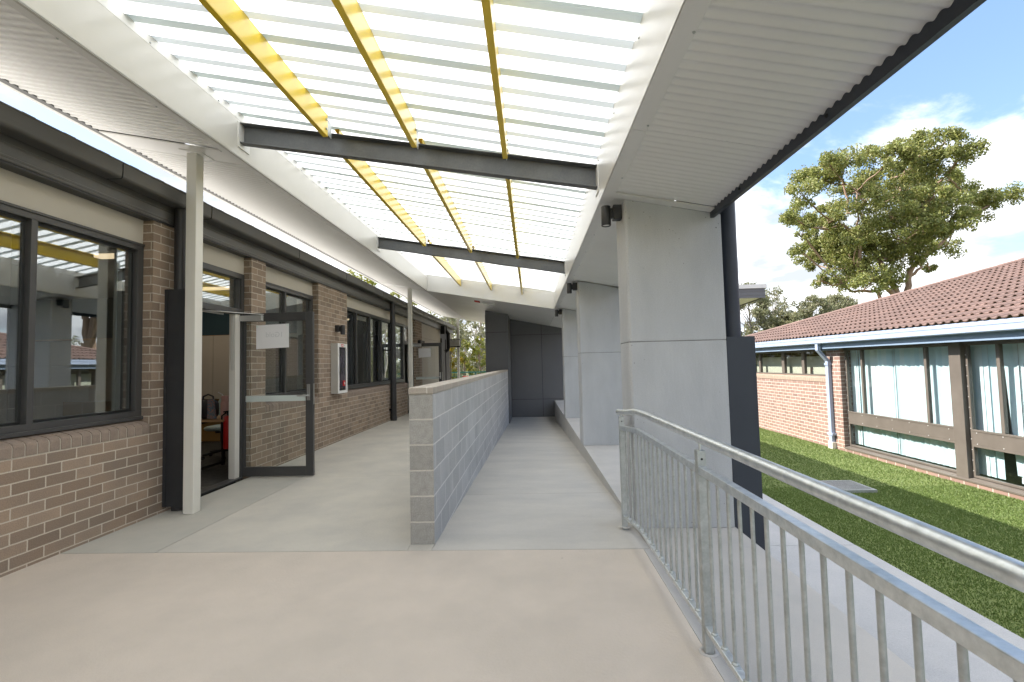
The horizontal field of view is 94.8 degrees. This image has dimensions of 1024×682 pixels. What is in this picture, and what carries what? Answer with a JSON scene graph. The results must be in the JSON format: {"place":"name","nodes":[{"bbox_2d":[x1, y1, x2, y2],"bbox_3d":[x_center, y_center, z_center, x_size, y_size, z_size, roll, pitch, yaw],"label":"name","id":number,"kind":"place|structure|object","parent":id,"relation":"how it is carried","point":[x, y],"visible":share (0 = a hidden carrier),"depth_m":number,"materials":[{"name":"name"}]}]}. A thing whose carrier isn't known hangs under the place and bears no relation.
{"place":"outdoors","nodes":[
{"label":"outdoors","id":0,"kind":"place"},
{"bbox_2d":[60,477,304,553],"bbox_3d":[-3.084,2.101,4.857,0.758,0.790,2.444,-1,-3,2],"label":"pavement strip","id":1,"kind":"object","parent":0,"point":[158,532],"visible":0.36,"depth_m":4.38,"materials":[{"name":"grey concrete"}]},
{"bbox_2d":[179,149,213,513],"bbox_3d":[-3.204,-0.124,4.763,0.240,3.648,0.190,-1,-3,2],"label":"steel post","id":2,"kind":"object","parent":1,"relation":"on","point":[193,348],"visible":1,"depth_m":4.72,"materials":[{"name":"grey metal"}]},
{"bbox_2d":[218,392,228,418],"bbox_3d":[-4.000,0.891,6.548,0.147,0.377,0.116,-1,-3,2],"label":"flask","id":3,"kind":"object","parent":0,"point":[224,404],"visible":0.72,"depth_m":6.50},
{"bbox_2d":[156,413,433,552],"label":"walkway","id":4,"kind":"structure","parent":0,"point":[352,493],"depth_m":4.64,"materials":[{"name":"grey concrete"}]},
{"bbox_2d":[405,287,414,387],"bbox_3d":[-2.863,0.296,13.341,0.240,3.648,0.190,-1,-3,2],"label":"steel post","id":5,"kind":"object","parent":4,"relation":"on","point":[410,344],"visible":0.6,"depth_m":13.30,"materials":[{"name":"grey metal"}]},
{"bbox_2d":[456,318,459,377],"bbox_3d":[-2.512,0.728,22.173,0.240,3.648,0.190,-1,-3,2],"label":"steel post","id":6,"kind":"object","parent":4,"relation":"on","point":[458,359],"visible":0.6,"depth_m":22.12,"materials":[{"name":"grey metal"}]},
{"bbox_2d":[0,549,723,681],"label":"pavement","id":7,"kind":"structure","parent":0,"point":[592,615],"depth_m":2.61,"materials":[{"name":"beige concrete"}]},
{"bbox_2d":[0,0,1023,365],"label":"sky","id":8,"kind":"structure","parent":0,"point":[971,77],"materials":[{"name":"white"}]},
{"bbox_2d":[759,427,1023,638],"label":"lawn","id":9,"kind":"structure","parent":0,"point":[952,582],"depth_m":6.04,"materials":[{"name":"green plant"}]},
{"bbox_2d":[819,480,877,492],"bbox_3d":[5.425,2.369,7.634,0.530,0.070,0.620,-1,-3,2],"label":"drain grate","id":10,"kind":"object","parent":9,"relation":"on","point":[850,486],"visible":0.71,"depth_m":7.57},
{"bbox_2d":[762,493,1023,681],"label":"path","id":11,"kind":"structure","parent":0,"point":[940,656],"depth_m":3.88,"materials":[{"name":"grey concrete"}]},
{"label":"ground","id":12,"kind":"structure","parent":0,"visible":0},
{"bbox_2d":[0,101,460,577],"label":"brick building","id":13,"kind":"structure","parent":12,"relation":"on","point":[77,468],"depth_m":5.19,"materials":[{"name":"brown brick"}]},
{"bbox_2d":[0,200,144,438],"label":"window","id":14,"kind":"structure","parent":13,"relation":"in","point":[128,254],"depth_m":3.80,"materials":[{"name":"black glass"}]},
{"bbox_2d":[93,249,113,258],"bbox_3d":[-4.701,-1.074,5.500,0.300,0.209,0.110,-1,-3,2],"label":"linear light","id":15,"kind":"object","parent":13,"relation":"attached to","point":[104,254],"visible":0.48,"depth_m":5.45,"materials":[{"name":"metal"}]},
{"bbox_2d":[162,208,185,510],"bbox_3d":[-3.401,0.160,4.859,0.220,3.100,0.216,-1,-3,2],"label":"downpipe","id":16,"kind":"object","parent":13,"relation":"attached to","point":[173,404],"visible":0.68,"depth_m":4.75,"materials":[{"name":"black metal"}]},
{"bbox_2d":[201,415,224,469],"bbox_3d":[-4.593,1.469,6.739,1.390,0.730,0.670,-1,-3,2],"label":"desk","id":17,"kind":"object","parent":13,"relation":"on","point":[222,461],"visible":0.16,"depth_m":6.76,"materials":[{"name":"brown wood"}]},
{"bbox_2d":[201,394,218,418],"bbox_3d":[-4.224,0.910,6.569,0.310,0.352,0.205,-1,-3,2],"label":"handbag","id":18,"kind":"object","parent":17,"relation":"on","point":[209,408],"visible":0.93,"depth_m":6.50,"materials":[{"name":"black leather"}]},
{"bbox_2d":[201,398,227,459],"bbox_3d":[-4.673,1.397,7.668,0.612,0.970,0.603,-1,-3,2],"label":"office chair","id":19,"kind":"object","parent":13,"relation":"on","point":[216,428],"visible":0.29,"depth_m":7.46,"materials":[{"name":"black fabric"}]},
{"bbox_2d":[202,277,229,290],"bbox_3d":[-5.181,-0.944,7.767,1.120,0.219,0.110,-1,-3,2],"label":"linear light","id":20,"kind":"object","parent":13,"relation":"attached to","point":[214,287],"visible":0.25,"depth_m":7.70,"materials":[{"name":"metal"}]},
{"bbox_2d":[220,411,228,448],"bbox_3d":[-3.901,1.216,6.456,0.118,0.515,0.146,-3,-3,29],"label":"fire extinguisher","id":21,"kind":"object","parent":13,"relation":"attached to","point":[225,423],"visible":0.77,"depth_m":6.41,"materials":[{"name":"red metal"}]},
{"bbox_2d":[202,310,314,476],"bbox_3d":[-3.308,0.689,6.037,1.346,2.133,0.648,1,-3,-35],"label":"door","id":22,"kind":"structure","parent":13,"relation":"in","point":[308,470],"depth_m":6.17,"materials":[{"name":"metal"}]},
{"bbox_2d":[256,324,288,348],"bbox_3d":[-3.154,-0.062,6.201,0.439,0.327,0.009,-1,-3,2],"label":"paper notice","id":23,"kind":"object","parent":22,"relation":"attached to","point":[273,336],"visible":1,"depth_m":6.20,"materials":[{"name":"white paper"}]},
{"bbox_2d":[265,282,313,395],"bbox_3d":[-3.649,0.019,7.426,0.317,1.850,1.765,-1,-3,2],"label":"window","id":24,"kind":"structure","parent":13,"relation":"in","point":[304,301],"depth_m":7.62,"materials":[{"name":"black glass"}]},
{"bbox_2d":[331,343,347,393],"bbox_3d":[-3.275,0.518,8.937,0.143,0.935,0.438,-1,-3,2],"label":"panel cabinet","id":25,"kind":"object","parent":13,"relation":"attached to","point":[338,368],"visible":1,"depth_m":8.75,"materials":[{"name":"metal"}]},
{"bbox_2d":[335,325,344,334],"bbox_3d":[-3.274,-0.212,8.988,0.178,0.179,0.086,-1,-3,2],"label":"wall light","id":26,"kind":"object","parent":13,"relation":"attached to","point":[340,329],"visible":1,"depth_m":8.95,"materials":[{"name":"black metal"}]},
{"bbox_2d":[347,307,404,389],"bbox_3d":[-3.474,0.235,11.852,0.317,1.850,4.755,-1,-3,2],"label":"window","id":27,"kind":"structure","parent":13,"relation":"in","point":[353,313],"depth_m":11.21,"materials":[{"name":"black glass"}]},
{"bbox_2d":[383,303,396,420],"bbox_3d":[-3.188,0.529,12.348,0.317,3.100,0.164,1,-4,-36],"label":"downpipe","id":28,"kind":"object","parent":13,"relation":"attached to","point":[393,385],"visible":0.98,"depth_m":12.33,"materials":[{"name":"black metal"}]},
{"bbox_2d":[404,343,442,386],"bbox_3d":[-2.951,1.128,15.004,1.346,2.133,0.648,1,-3,-35],"label":"door","id":29,"kind":"structure","parent":13,"relation":"in","point":[439,377],"depth_m":15.15,"materials":[{"name":"metal"}]},
{"bbox_2d":[419,348,430,357],"bbox_3d":[-2.810,0.381,15.168,0.400,0.310,0.008,-1,-3,2],"label":"paper notice","id":30,"kind":"object","parent":13,"relation":"attached to","point":[424,352],"visible":1,"depth_m":15.17,"materials":[{"name":"white paper"}]},
{"bbox_2d":[440,325,449,352],"bbox_3d":[-2.818,-0.083,19.741,0.249,1.176,0.620,-2,-3,17],"label":"soil pipe","id":31,"kind":"object","parent":13,"relation":"attached to","point":[443,330],"visible":0.98,"depth_m":19.86,"materials":[{"name":"black plastic"}]},
{"bbox_2d":[346,268,377,286],"bbox_3d":[-11.994,-1.284,37.575,6.236,11.255,5.928,-1,-3,2],"label":"gum tree","id":32,"kind":"object","parent":12,"relation":"on","point":[366,279],"visible":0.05,"depth_m":37.52,"materials":[{"name":"green plant"}]},
{"bbox_2d":[390,292,435,315],"bbox_3d":[-8.194,-0.578,38.623,4.957,9.776,6.045,-1,-3,2],"label":"gum tree","id":33,"kind":"object","parent":12,"relation":"on","point":[399,297],"visible":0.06,"depth_m":38.05,"materials":[{"name":"green plant"}]},
{"bbox_2d":[436,315,468,378],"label":"gum tree","id":34,"kind":"object","parent":12,"relation":"on","point":[444,318],"visible":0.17,"depth_m":40.99,"materials":[{"name":"green plant"}]},
{"bbox_2d":[450,347,463,379],"bbox_3d":[-5.015,2.094,36.629,2.364,4.280,2.431,0,-3,-27],"label":"shrub","id":35,"kind":"object","parent":12,"relation":"on","point":[461,357],"visible":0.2,"depth_m":36.55,"materials":[{"name":"green plant"}]},
{"bbox_2d":[408,369,508,544],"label":"block wall","id":36,"kind":"structure","parent":12,"relation":"on","point":[457,427],"depth_m":4.37,"materials":[{"name":"grey concrete"}]},
{"bbox_2d":[451,339,476,378],"bbox_3d":[-3.949,2.019,37.046,2.507,4.430,2.972,0,-3,-18],"label":"shrub","id":37,"kind":"object","parent":12,"relation":"on","point":[466,359],"visible":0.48,"depth_m":37.09,"materials":[{"name":"green plant"}]},
{"bbox_2d":[450,371,485,377],"bbox_3d":[-5.633,3.150,34.137,18.040,1.750,0.080,-1,-3,2],"label":"green fence","id":38,"kind":"object","parent":12,"relation":"on","point":[475,372],"visible":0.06,"depth_m":34.03,"materials":[{"name":"green metal"}]},
{"bbox_2d":[456,320,485,373],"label":"gum tree","id":39,"kind":"object","parent":12,"relation":"on","point":[479,334],"visible":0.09,"depth_m":43.52,"materials":[{"name":"green plant"}]},
{"bbox_2d":[465,336,485,374],"bbox_3d":[-2.254,1.848,37.371,2.777,4.807,2.769,0,-3,-17],"label":"shrub","id":40,"kind":"object","parent":12,"relation":"on","point":[478,353],"visible":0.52,"depth_m":37.25,"materials":[{"name":"green plant"}]},
{"bbox_2d":[470,323,485,370],"bbox_3d":[-1.948,-0.327,40.145,3.710,9.168,3.715,-1,-3,2],"label":"gum tree","id":41,"kind":"object","parent":12,"relation":"on","point":[474,326],"visible":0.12,"depth_m":39.94,"materials":[{"name":"green plant"}]},
{"bbox_2d":[485,310,563,422],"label":"clad wall","id":42,"kind":"structure","parent":12,"relation":"on","point":[528,356],"depth_m":17.80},
{"bbox_2d":[431,417,650,550],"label":"ramp","id":43,"kind":"structure","parent":12,"relation":"on","point":[537,484],"depth_m":4.91,"materials":[{"name":"grey concrete"}]},
{"bbox_2d":[434,313,744,375],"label":"woodland","id":44,"kind":"object","parent":12,"relation":"on","point":[470,336],"depth_m":56.56,"materials":[{"name":"green plant"}]},
{"bbox_2d":[554,400,929,681],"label":"landing","id":45,"kind":"object","parent":12,"relation":"on","point":[603,461],"visible":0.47,"depth_m":2.56,"materials":[{"name":"grey concrete"}]},
{"bbox_2d":[561,309,579,417],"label":"concrete column","id":46,"kind":"structure","parent":45,"relation":"on","point":[570,363],"depth_m":11.97,"materials":[{"name":"grey concrete"}]},
{"bbox_2d":[555,309,561,316],"bbox_3d":[1.200,-0.724,12.182,0.178,0.179,0.086,-1,-3,2],"label":"wall light","id":47,"kind":"object","parent":46,"relation":"attached to","point":[559,312],"visible":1,"depth_m":12.14,"materials":[{"name":"black metal"}]},
{"bbox_2d":[576,281,622,444],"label":"concrete column","id":48,"kind":"structure","parent":45,"relation":"on","point":[599,358],"depth_m":7.97,"materials":[{"name":"grey concrete"}]},
{"bbox_2d":[567,283,576,293],"bbox_3d":[1.042,-0.920,8.190,0.178,0.179,0.086,-1,-3,2],"label":"wall light","id":49,"kind":"object","parent":48,"relation":"attached to","point":[571,287],"visible":1,"depth_m":8.15,"materials":[{"name":"black metal"}]},
{"bbox_2d":[616,200,734,527],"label":"concrete column","id":50,"kind":"structure","parent":45,"relation":"on","point":[674,368],"depth_m":3.99,"materials":[{"name":"grey concrete"}]},
{"bbox_2d":[0,0,986,327],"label":"canopy","id":51,"kind":"object","parent":50,"relation":"on","point":[450,158],"visible":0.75,"depth_m":3.63,"materials":[{"name":"white metal"}]},
{"bbox_2d":[482,302,494,305],"bbox_3d":[-0.681,-1.082,13.722,0.360,0.132,0.130,-1,-3,2],"label":"emergency light","id":52,"kind":"object","parent":51,"relation":"attached to","point":[487,303],"visible":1,"depth_m":13.66,"materials":[{"name":"white plastic"}]},
{"bbox_2d":[601,204,621,226],"bbox_3d":[0.883,-1.115,4.198,0.178,0.179,0.086,-1,-3,2],"label":"wall light","id":53,"kind":"object","parent":50,"relation":"attached to","point":[609,213],"visible":1,"depth_m":4.16,"materials":[{"name":"black metal"}]},
{"bbox_2d":[720,202,764,549],"bbox_3d":[1.950,0.480,4.062,0.234,3.530,0.210,-1,-3,2],"label":"downpipe","id":54,"kind":"object","parent":50,"relation":"attached to","point":[743,395],"visible":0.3,"depth_m":3.96,"materials":[{"name":"black metal"}]},
{"bbox_2d":[616,409,1023,681],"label":"railing","id":55,"kind":"object","parent":45,"relation":"on","point":[965,634],"visible":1,"depth_m":1.53,"materials":[{"name":"silver metal"}]},
{"bbox_2d":[739,284,766,305],"bbox_3d":[7.732,0.611,25.188,6.380,5.300,11.050,-1,-3,2],"label":"flat awning","id":56,"kind":"object","parent":12,"relation":"on","point":[749,293],"visible":0.12,"depth_m":19.74,"materials":[{"name":"grey metal"}]},
{"bbox_2d":[740,281,780,335],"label":"gum tree","id":57,"kind":"object","parent":12,"relation":"on","point":[763,310],"visible":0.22,"depth_m":55.18,"materials":[{"name":"green plant"}]},
{"bbox_2d":[752,285,796,331],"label":"gum tree","id":58,"kind":"object","parent":12,"relation":"on","point":[784,304],"visible":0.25,"depth_m":58.49,"materials":[{"name":"green plant"}]},
{"bbox_2d":[758,310,803,331],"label":"tree","id":59,"kind":"object","parent":12,"relation":"on","point":[786,317],"visible":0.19,"depth_m":52.80,"materials":[{"name":"green plant"}]},
{"bbox_2d":[789,294,857,351],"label":"gum tree","id":60,"kind":"object","parent":12,"relation":"on","point":[813,303],"visible":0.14,"depth_m":56.04,"materials":[{"name":"green plant"}]},
{"bbox_2d":[812,292,859,351],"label":"gum tree","id":61,"kind":"object","parent":12,"relation":"on","point":[848,300],"visible":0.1,"depth_m":57.69,"materials":[{"name":"green plant"}]},
{"bbox_2d":[747,257,1023,500],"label":"tiled building","id":62,"kind":"structure","parent":12,"relation":"on","point":[928,379],"depth_m":9.13,"materials":[{"name":"brown tile"}]},
{"bbox_2d":[756,349,825,375],"bbox_3d":[7.654,0.609,13.223,0.075,0.647,4.140,-1,-3,2],"label":"window","id":63,"kind":"structure","parent":62,"relation":"in","point":[803,352],"depth_m":13.16,"materials":[{"name":"brown metal"}]},
{"bbox_2d":[815,344,836,448],"bbox_3d":[7.315,1.286,10.999,0.296,2.440,0.200,-1,-3,2],"label":"downpipe","id":64,"kind":"object","parent":62,"relation":"attached to","point":[831,433],"visible":0.96,"depth_m":10.96,"materials":[{"name":"white metal"}]},
{"bbox_2d":[843,343,955,472],"bbox_3d":[7.512,1.185,9.253,0.083,2.187,2.730,-1,-3,2],"label":"window","id":65,"kind":"structure","parent":62,"relation":"in","point":[931,430],"depth_m":9.09,"materials":[{"name":"brown metal"}]},
{"bbox_2d":[962,339,1023,489],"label":"window","id":66,"kind":"structure","parent":62,"relation":"in","point":[1005,442],"depth_m":7.20,"materials":[{"name":"brown metal"}]},
{"bbox_2d":[778,124,1023,297],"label":"eucalyptus","id":67,"kind":"object","parent":12,"relation":"on","point":[924,210],"visible":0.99,"depth_m":35.51,"materials":[{"name":"green plant"}]}
]}

